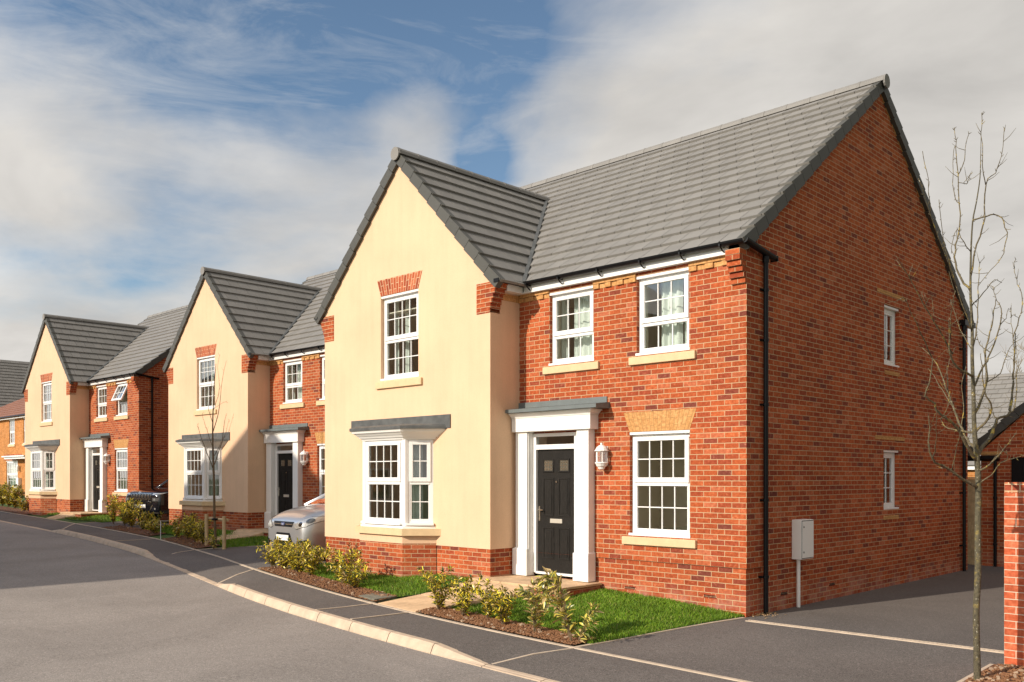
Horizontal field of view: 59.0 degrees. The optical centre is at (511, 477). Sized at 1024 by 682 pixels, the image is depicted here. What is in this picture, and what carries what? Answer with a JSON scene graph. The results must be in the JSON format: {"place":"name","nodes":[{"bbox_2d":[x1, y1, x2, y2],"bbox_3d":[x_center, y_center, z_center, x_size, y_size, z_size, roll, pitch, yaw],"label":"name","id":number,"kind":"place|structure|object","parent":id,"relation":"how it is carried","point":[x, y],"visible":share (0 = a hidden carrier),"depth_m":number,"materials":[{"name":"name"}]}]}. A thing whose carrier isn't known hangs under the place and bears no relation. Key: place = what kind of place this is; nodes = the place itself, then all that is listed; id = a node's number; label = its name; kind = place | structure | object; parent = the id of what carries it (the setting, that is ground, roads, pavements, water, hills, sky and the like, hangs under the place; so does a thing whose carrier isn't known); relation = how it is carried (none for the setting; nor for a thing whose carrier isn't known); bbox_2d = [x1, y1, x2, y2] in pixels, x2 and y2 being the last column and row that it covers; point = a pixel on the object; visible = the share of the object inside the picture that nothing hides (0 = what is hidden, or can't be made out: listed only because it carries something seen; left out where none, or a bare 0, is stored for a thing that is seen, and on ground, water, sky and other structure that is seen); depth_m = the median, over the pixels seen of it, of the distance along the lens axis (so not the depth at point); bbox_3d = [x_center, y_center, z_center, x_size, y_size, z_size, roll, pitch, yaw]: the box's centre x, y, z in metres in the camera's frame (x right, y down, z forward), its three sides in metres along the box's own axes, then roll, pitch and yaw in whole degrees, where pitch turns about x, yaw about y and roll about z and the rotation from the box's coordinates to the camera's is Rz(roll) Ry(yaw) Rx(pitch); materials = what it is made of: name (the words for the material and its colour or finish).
{"place":"outdoors","nodes":[
{"label":"outdoors","id":0,"kind":"place"},
{"bbox_2d":[0,506,28,514],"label":"soil bed","id":1,"kind":"object","parent":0,"point":[7,509],"visible":0.7,"depth_m":37.43,"materials":[{"name":"brown soil"}]},
{"bbox_2d":[0,481,16,506],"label":"variegated shrub","id":2,"kind":"object","parent":1,"relation":"on","point":[6,492],"visible":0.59,"depth_m":39.31,"materials":[{"name":"green plant"}]},
{"bbox_2d":[2,484,24,507],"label":"variegated shrub","id":3,"kind":"object","parent":1,"relation":"on","point":[15,492],"visible":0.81,"depth_m":38.36,"materials":[{"name":"green plant"}]},
{"bbox_2d":[8,495,28,510],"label":"variegated shrub","id":4,"kind":"object","parent":1,"relation":"on","point":[24,506],"visible":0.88,"depth_m":36.42,"materials":[{"name":"green plant"}]},
{"bbox_2d":[47,512,121,522],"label":"grass","id":5,"kind":"structure","parent":0,"point":[84,518],"depth_m":31.70,"materials":[{"name":"green plant"}]},
{"bbox_2d":[77,520,168,530],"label":"driveway","id":6,"kind":"structure","parent":0,"point":[101,524],"depth_m":29.96,"materials":[{"name":"grey asphalt"}]},
{"bbox_2d":[102,494,118,523],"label":"variegated shrub","id":7,"kind":"object","parent":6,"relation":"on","point":[112,506],"visible":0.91,"depth_m":29.88,"materials":[{"name":"green plant"}]},
{"bbox_2d":[112,498,136,525],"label":"variegated shrub","id":8,"kind":"object","parent":6,"relation":"on","point":[118,504],"visible":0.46,"depth_m":29.04,"materials":[{"name":"green plant"}]},
{"bbox_2d":[125,479,168,518],"bbox_3d":[-10.868,0.666,31.302,2.120,1.770,4.650,0,0,30],"label":"parked car","id":9,"kind":"object","parent":6,"relation":"on","point":[155,500],"visible":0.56,"depth_m":29.19,"materials":[{"name":"black paint"}]},
{"bbox_2d":[146,524,268,547],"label":"grass","id":10,"kind":"structure","parent":0,"point":[239,542],"depth_m":23.43,"materials":[{"name":"green plant"}]},
{"bbox_2d":[173,528,267,543],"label":"garden path","id":11,"kind":"structure","parent":0,"point":[241,533],"depth_m":24.19,"materials":[{"name":"stone"}]},
{"bbox_2d":[199,546,325,568],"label":"driveway","id":12,"kind":"structure","parent":0,"point":[250,556],"depth_m":20.60,"materials":[{"name":"grey asphalt"}]},
{"bbox_2d":[203,535,221,548],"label":"variegated shrub","id":13,"kind":"object","parent":12,"relation":"on","point":[213,539],"visible":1,"depth_m":21.84,"materials":[{"name":"green plant"}]},
{"bbox_2d":[268,493,325,552],"bbox_3d":[-3.216,0.920,20.529,4.406,1.710,2.120,0,0,-43],"label":"parked car","id":14,"kind":"object","parent":12,"relation":"on","point":[305,522],"visible":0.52,"depth_m":18.86,"materials":[{"name":"silver metal"}]},
{"bbox_2d":[0,522,537,681],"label":"road","id":15,"kind":"structure","parent":0,"point":[73,609],"depth_m":11.72,"materials":[{"name":"grey asphalt"}]},
{"bbox_2d":[0,511,737,681],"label":"pavement","id":16,"kind":"structure","parent":0,"point":[568,665],"depth_m":11.76,"materials":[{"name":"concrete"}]},
{"bbox_2d":[1,511,992,681],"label":"concrete edging","id":17,"kind":"object","parent":16,"relation":"on","point":[658,664],"visible":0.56,"depth_m":11.79,"materials":[{"name":"beige concrete"}]},
{"bbox_2d":[0,496,738,645],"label":"garden ground","id":18,"kind":"structure","parent":0,"point":[153,536],"depth_m":22.39,"materials":[{"name":"brown soil"}]},
{"bbox_2d":[0,485,11,505],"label":"variegated shrub","id":19,"kind":"object","parent":18,"relation":"on","point":[2,503],"visible":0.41,"depth_m":40.51,"materials":[{"name":"green plant"}]},
{"bbox_2d":[47,511,107,518],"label":"garden path","id":20,"kind":"structure","parent":18,"relation":"on","point":[63,515],"depth_m":32.72,"materials":[{"name":"stone"}]},
{"bbox_2d":[102,525,164,535],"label":"bark mulch","id":21,"kind":"object","parent":18,"relation":"on","point":[151,533],"visible":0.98,"depth_m":27.35,"materials":[{"name":"brown wood"}]},
{"bbox_2d":[117,500,142,526],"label":"variegated shrub","id":22,"kind":"object","parent":21,"relation":"on","point":[131,521],"visible":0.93,"depth_m":28.31,"materials":[{"name":"green plant"}]},
{"bbox_2d":[133,511,150,528],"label":"variegated shrub","id":23,"kind":"object","parent":21,"relation":"on","point":[143,517],"visible":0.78,"depth_m":27.42,"materials":[{"name":"green plant"}]},
{"bbox_2d":[136,518,169,532],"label":"variegated shrub","id":24,"kind":"object","parent":21,"relation":"on","point":[153,527],"visible":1,"depth_m":26.10,"materials":[{"name":"green plant"}]},
{"bbox_2d":[145,512,162,525],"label":"variegated shrub","id":25,"kind":"object","parent":21,"relation":"on","point":[151,517],"visible":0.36,"depth_m":26.90,"materials":[{"name":"green plant"}]},
{"bbox_2d":[163,535,218,547],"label":"bark mulch","id":26,"kind":"object","parent":18,"relation":"on","point":[183,541],"visible":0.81,"depth_m":23.57,"materials":[{"name":"brown wood"}]},
{"bbox_2d":[169,519,183,537],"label":"variegated shrub","id":27,"kind":"object","parent":26,"relation":"on","point":[176,530],"visible":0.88,"depth_m":24.66,"materials":[{"name":"green plant"}]},
{"bbox_2d":[174,512,199,539],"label":"variegated shrub","id":28,"kind":"object","parent":26,"relation":"on","point":[187,535],"visible":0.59,"depth_m":24.10,"materials":[{"name":"green plant"}]},
{"bbox_2d":[182,518,203,541],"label":"variegated shrub","id":29,"kind":"object","parent":26,"relation":"on","point":[195,536],"visible":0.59,"depth_m":23.45,"materials":[{"name":"green plant"}]},
{"bbox_2d":[193,519,213,543],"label":"variegated shrub","id":30,"kind":"object","parent":26,"relation":"on","point":[201,528],"visible":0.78,"depth_m":22.87,"materials":[{"name":"green plant"}]},
{"bbox_2d":[205,514,207,544],"bbox_3d":[-7.655,1.380,22.698,0.090,0.900,0.090,0,0,44],"label":"tree stake","id":31,"kind":"object","parent":26,"relation":"on","point":[206,526],"visible":0.54,"depth_m":22.66,"materials":[{"name":"beige wood"}]},
{"bbox_2d":[208,517,228,520],"bbox_3d":[-7.255,1.036,22.343,0.070,0.070,1.174,0,0,-41],"label":"stake rail","id":32,"kind":"object","parent":31,"relation":"attached to","point":[219,519],"visible":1,"depth_m":22.22,"materials":[{"name":"beige wood"}]},
{"bbox_2d":[197,353,233,547],"bbox_3d":[-7.293,-0.639,22.342,0.819,4.800,0.756,0,0,-4],"label":"bare tree","id":33,"kind":"object","parent":18,"relation":"on","point":[214,503],"visible":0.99,"depth_m":22.27,"materials":[{"name":"brown plant"}]},
{"bbox_2d":[222,516,225,548],"bbox_3d":[-6.959,1.395,21.894,0.090,0.900,0.090,0,0,44],"label":"tree stake","id":34,"kind":"object","parent":18,"relation":"on","point":[223,532],"visible":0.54,"depth_m":21.86,"materials":[{"name":"beige wood"}]},
{"bbox_2d":[258,566,395,601],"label":"bark mulch","id":35,"kind":"object","parent":18,"relation":"on","point":[286,572],"visible":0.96,"depth_m":15.79,"materials":[{"name":"brown wood"}]},
{"bbox_2d":[255,546,276,566],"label":"variegated shrub","id":36,"kind":"object","parent":35,"relation":"on","point":[272,560],"visible":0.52,"depth_m":18.14,"materials":[{"name":"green plant"}]},
{"bbox_2d":[256,536,303,568],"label":"variegated shrub","id":37,"kind":"object","parent":35,"relation":"on","point":[284,564],"visible":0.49,"depth_m":17.76,"materials":[{"name":"green plant"}]},
{"bbox_2d":[269,539,319,571],"bbox_3d":[-4.071,1.497,17.200,0.940,0.647,0.997,0,0,44],"label":"variegated shrub","id":38,"kind":"object","parent":35,"relation":"on","point":[294,564],"visible":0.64,"depth_m":17.14,"materials":[{"name":"green plant"}]},
{"bbox_2d":[284,542,332,575],"bbox_3d":[-3.710,1.498,16.712,0.897,0.660,0.842,0,0,25],"label":"variegated shrub","id":39,"kind":"object","parent":35,"relation":"on","point":[309,563],"visible":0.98,"depth_m":16.69,"materials":[{"name":"green plant"}]},
{"bbox_2d":[321,547,367,582],"bbox_3d":[-2.901,1.521,15.601,0.780,0.658,0.798,0,0,44],"label":"variegated shrub","id":40,"kind":"object","parent":35,"relation":"on","point":[339,555],"visible":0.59,"depth_m":15.58,"materials":[{"name":"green plant"}]},
{"bbox_2d":[331,559,377,587],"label":"variegated shrub","id":41,"kind":"object","parent":35,"relation":"on","point":[355,582],"visible":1,"depth_m":15.08,"materials":[{"name":"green plant"}]},
{"bbox_2d":[359,593,396,602],"bbox_3d":[-2.116,1.912,14.268,0.442,0.110,0.629,0,0,-35],"label":"inspection cover","id":42,"kind":"object","parent":35,"relation":"on","point":[372,596],"visible":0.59,"depth_m":14.12,"materials":[{"name":"metal"}]},
{"bbox_2d":[415,606,595,644],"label":"bark mulch","id":43,"kind":"object","parent":18,"relation":"on","point":[475,617],"visible":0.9,"depth_m":11.82,"materials":[{"name":"brown wood"}]},
{"bbox_2d":[417,565,461,609],"bbox_3d":[-1.022,1.590,12.942,0.687,0.662,0.628,0,0,-14],"label":"variegated shrub","id":44,"kind":"object","parent":43,"relation":"on","point":[428,576],"visible":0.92,"depth_m":12.95,"materials":[{"name":"green plant"}]},
{"bbox_2d":[446,574,485,615],"bbox_3d":[-0.611,1.628,12.510,0.523,0.611,0.673,0,0,-23],"label":"variegated shrub","id":45,"kind":"object","parent":43,"relation":"on","point":[464,602],"visible":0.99,"depth_m":12.53,"materials":[{"name":"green plant"}]},
{"bbox_2d":[475,578,508,617],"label":"variegated shrub","id":46,"kind":"object","parent":43,"relation":"on","point":[486,605],"visible":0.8,"depth_m":12.28,"materials":[{"name":"green plant"}]},
{"bbox_2d":[477,587,532,623],"bbox_3d":[-0.139,1.684,11.833,0.630,0.532,0.600,0,0,44],"label":"variegated shrub","id":47,"kind":"object","parent":43,"relation":"on","point":[503,612],"visible":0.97,"depth_m":11.83,"materials":[{"name":"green plant"}]},
{"bbox_2d":[515,577,550,631],"bbox_3d":[0.284,1.608,11.420,0.425,0.719,0.410,0,0,44],"label":"variegated shrub","id":48,"kind":"object","parent":43,"relation":"on","point":[531,595],"visible":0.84,"depth_m":11.39,"materials":[{"name":"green plant"}]},
{"bbox_2d":[534,566,577,640],"bbox_3d":[0.531,1.528,10.992,0.594,0.904,0.346,0,0,25],"label":"variegated shrub","id":49,"kind":"object","parent":43,"relation":"on","point":[554,578],"visible":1,"depth_m":10.94,"materials":[{"name":"green plant"}]},
{"bbox_2d":[575,602,603,642],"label":"variegated shrub","id":50,"kind":"object","parent":43,"relation":"on","point":[586,621],"visible":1,"depth_m":10.76,"materials":[{"name":"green plant"}]},
{"bbox_2d":[288,562,469,596],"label":"lawn ground","id":51,"kind":"structure","parent":0,"point":[395,584],"depth_m":14.99,"materials":[{"name":"green plant"}]},
{"bbox_2d":[343,542,357,571],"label":"variegated shrub","id":52,"kind":"object","parent":51,"relation":"on","point":[350,546],"visible":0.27,"depth_m":16.73,"materials":[{"name":"plant"}]},
{"bbox_2d":[378,575,601,612],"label":"garden path","id":53,"kind":"structure","parent":0,"point":[419,602],"depth_m":13.84,"materials":[{"name":"stone"}]},
{"bbox_2d":[0,0,1023,375],"label":"sky","id":54,"kind":"structure","parent":0,"point":[145,145],"materials":[{"name":"blue"}]},
{"bbox_2d":[447,588,743,643],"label":"grass","id":55,"kind":"structure","parent":0,"point":[623,600],"depth_m":12.38,"materials":[{"name":"green plant"}]},
{"bbox_2d":[580,564,1003,681],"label":"driveway","id":56,"kind":"structure","parent":0,"point":[938,609],"depth_m":10.83,"materials":[{"name":"grey asphalt"}]},
{"bbox_2d":[748,612,786,618],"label":"dry leaves","id":57,"kind":"object","parent":56,"relation":"on","point":[763,614],"visible":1,"depth_m":12.46,"materials":[{"name":"brown plant"}]},
{"bbox_2d":[745,620,1003,653],"bbox_3d":[4.331,1.938,10.970,3.300,0.050,0.110,0,0,44],"label":"concrete edging","id":58,"kind":"object","parent":56,"relation":"on","point":[899,639],"visible":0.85,"depth_m":10.87,"materials":[{"name":"concrete"}]},
{"bbox_2d":[968,477,974,564],"bbox_3d":[9.513,0.961,20.133,1.620,1.920,0.060,0,0,44],"label":"fence","id":59,"kind":"object","parent":56,"relation":"on","point":[971,521],"visible":0.09,"depth_m":19.67,"materials":[{"name":"brown wood"}]},
{"bbox_2d":[962,664,1023,681],"bbox_3d":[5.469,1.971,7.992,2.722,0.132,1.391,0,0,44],"label":"bark mulch","id":60,"kind":"object","parent":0,"point":[1016,673],"visible":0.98,"depth_m":8.91,"materials":[{"name":"brown wood"}]},
{"bbox_3d":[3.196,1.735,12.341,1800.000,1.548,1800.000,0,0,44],"label":"ground","id":61,"kind":"structure","parent":0,"visible":0},
{"bbox_2d":[0,398,24,494],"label":"house","id":62,"kind":"structure","parent":61,"relation":"on","point":[12,443],"depth_m":57.09,"materials":[{"name":"orange brick"}]},
{"bbox_2d":[8,419,14,446],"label":"window","id":63,"kind":"structure","parent":62,"relation":"in","point":[12,422],"depth_m":57.09,"materials":[{"name":"white plastic"}]},
{"bbox_2d":[6,461,17,487],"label":"window","id":64,"kind":"structure","parent":62,"relation":"in","point":[12,473],"depth_m":57.16,"materials":[{"name":"white plastic"}]},
{"bbox_2d":[0,360,28,406],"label":"house","id":65,"kind":"structure","parent":61,"relation":"on","point":[12,375],"depth_m":71.54,"materials":[{"name":"grey brick"}]},
{"bbox_2d":[21,305,187,520],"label":"house","id":66,"kind":"structure","parent":61,"relation":"on","point":[95,392],"depth_m":33.82,"materials":[{"name":"brick"}]},
{"bbox_2d":[24,439,59,494],"bbox_3d":[-18.282,-0.381,35.002,2.850,2.095,0.617,0,0,44],"label":"bay window","id":67,"kind":"structure","parent":66,"relation":"in","point":[42,452],"depth_m":34.64,"materials":[{"name":"white plastic"}]},
{"bbox_2d":[39,372,52,426],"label":"window","id":68,"kind":"structure","parent":66,"relation":"in","point":[47,386],"depth_m":35.29,"materials":[{"name":"white plastic"}]},
{"bbox_2d":[94,455,99,509],"bbox_3d":[-15.281,0.204,33.495,0.820,2.005,0.065,0,0,44],"label":"door","id":69,"kind":"structure","parent":66,"relation":"in","point":[96,458],"depth_m":33.58,"materials":[{"name":"black metal"}]},
{"bbox_2d":[94,385,107,421],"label":"window","id":70,"kind":"structure","parent":66,"relation":"in","point":[102,418],"depth_m":33.38,"materials":[{"name":"white plastic"}]},
{"bbox_2d":[111,381,128,419],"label":"window","id":71,"kind":"structure","parent":66,"relation":"in","point":[121,389],"depth_m":32.04,"materials":[{"name":"white plastic"}]},
{"bbox_2d":[112,439,128,495],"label":"window","id":72,"kind":"structure","parent":66,"relation":"in","point":[120,445],"depth_m":32.19,"materials":[{"name":"white plastic"}]},
{"bbox_2d":[162,267,337,530],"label":"house","id":73,"kind":"structure","parent":61,"relation":"on","point":[263,337],"depth_m":25.81,"materials":[{"name":"paint"}]},
{"bbox_2d":[175,432,229,505],"bbox_3d":[-9.220,-0.231,26.499,2.850,2.095,0.617,0,0,44],"label":"bay window","id":74,"kind":"structure","parent":73,"relation":"in","point":[193,442],"depth_m":26.12,"materials":[{"name":"white plastic"}]},
{"bbox_2d":[194,344,216,415],"bbox_3d":[-8.930,-2.851,26.774,1.322,2.025,0.355,0,0,44],"label":"window","id":75,"kind":"structure","parent":73,"relation":"in","point":[207,350],"depth_m":26.86,"materials":[{"name":"white plastic"}]},
{"bbox_2d":[277,453,292,513],"bbox_3d":[-6.229,0.354,24.987,0.820,2.005,0.115,0,0,44],"label":"door","id":76,"kind":"structure","parent":73,"relation":"in","point":[285,461],"depth_m":25.03,"materials":[{"name":"black wood"}]},
{"bbox_2d":[280,358,304,408],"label":"window","id":77,"kind":"structure","parent":73,"relation":"in","point":[293,385],"depth_m":24.97,"materials":[{"name":"white plastic"}]},
{"bbox_2d":[315,432,324,495],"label":"window","id":78,"kind":"structure","parent":73,"relation":"in","point":[320,436],"depth_m":23.92,"materials":[{"name":"white plastic"}]},
{"bbox_2d":[316,355,324,405],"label":"window","id":79,"kind":"structure","parent":73,"relation":"in","point":[318,403],"depth_m":23.83,"materials":[{"name":"white plastic"}]},
{"bbox_2d":[0,520,559,681],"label":"kerb","id":80,"kind":"structure","parent":61,"relation":"on","point":[400,639],"depth_m":12.37,"materials":[{"name":"concrete"}]},
{"bbox_2d":[314,74,975,616],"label":"house","id":81,"kind":"structure","parent":61,"relation":"on","point":[690,368],"depth_m":15.01,"materials":[{"name":"red brick"}]},
{"bbox_2d":[375,270,422,388],"bbox_3d":[-1.960,-2.651,16.584,1.322,2.025,0.355,0,0,44],"label":"window","id":82,"kind":"structure","parent":81,"relation":"in","point":[409,281],"depth_m":16.63,"materials":[{"name":"white plastic"}]},
{"bbox_2d":[349,414,450,535],"bbox_3d":[-2.254,-0.031,16.312,2.850,2.095,0.617,0,0,44],"label":"bay window","id":83,"kind":"structure","parent":81,"relation":"in","point":[409,434],"depth_m":15.90,"materials":[{"name":"white plastic"}]},
{"bbox_2d":[537,449,573,573],"bbox_3d":[0.719,0.554,14.764,0.820,2.005,0.115,0,0,44],"label":"door","id":84,"kind":"structure","parent":81,"relation":"in","point":[555,509],"depth_m":14.77,"materials":[{"name":"grey wood"}]},
{"bbox_2d":[543,285,599,374],"bbox_3d":[1.038,-2.348,14.621,1.167,1.325,0.347,0,0,44],"label":"window","id":85,"kind":"structure","parent":81,"relation":"in","point":[582,333],"depth_m":14.68,"materials":[{"name":"white plastic"}]},
{"bbox_2d":[622,408,696,548],"bbox_3d":[2.191,0.019,13.373,1.303,1.995,0.167,0,0,44],"label":"window","id":86,"kind":"structure","parent":81,"relation":"in","point":[680,420],"depth_m":13.37,"materials":[{"name":"white plastic"}]},
{"bbox_2d":[629,267,695,365],"bbox_3d":[2.299,-2.348,13.400,1.167,1.325,0.357,0,0,44],"label":"window","id":87,"kind":"structure","parent":81,"relation":"in","point":[672,318],"depth_m":13.42,"materials":[{"name":"white plastic"}]},
{"bbox_2d":[884,450,898,509],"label":"window","id":88,"kind":"structure","parent":81,"relation":"in","point":[890,454],"depth_m":16.19,"materials":[{"name":"white plastic"}]},
{"bbox_2d":[884,305,898,366],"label":"window","id":89,"kind":"structure","parent":81,"relation":"in","point":[889,311],"depth_m":16.19,"materials":[{"name":"white plastic"}]},
{"bbox_2d":[887,111,1023,680],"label":"bare tree","id":90,"kind":"object","parent":61,"relation":"on","point":[975,453],"visible":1,"depth_m":8.79,"materials":[{"name":"brown plant"}]},
{"bbox_2d":[968,402,1023,566],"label":"garage","id":91,"kind":"structure","parent":61,"relation":"on","point":[1007,428],"depth_m":19.38,"materials":[{"name":"red brick"}]},
{"bbox_2d":[1011,457,1023,481],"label":"door","id":92,"kind":"structure","parent":91,"relation":"in","point":[1017,466],"depth_m":19.20,"materials":[{"name":"black plastic"}]},
{"bbox_2d":[968,372,1023,476],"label":"bungalow","id":93,"kind":"object","parent":61,"relation":"on","point":[998,387],"visible":0.06,"depth_m":36.38,"materials":[{"name":"grey brick"}]},
{"bbox_2d":[1002,342,1023,372],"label":"bare tree","id":94,"kind":"object","parent":61,"relation":"on","point":[1017,357],"visible":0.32,"depth_m":58.32,"materials":[{"name":"plant"}]},
{"bbox_2d":[1004,482,1023,665],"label":"brick wall","id":95,"kind":"structure","parent":61,"relation":"on","point":[1013,573],"depth_m":9.27,"materials":[{"name":"brick"}]}
]}

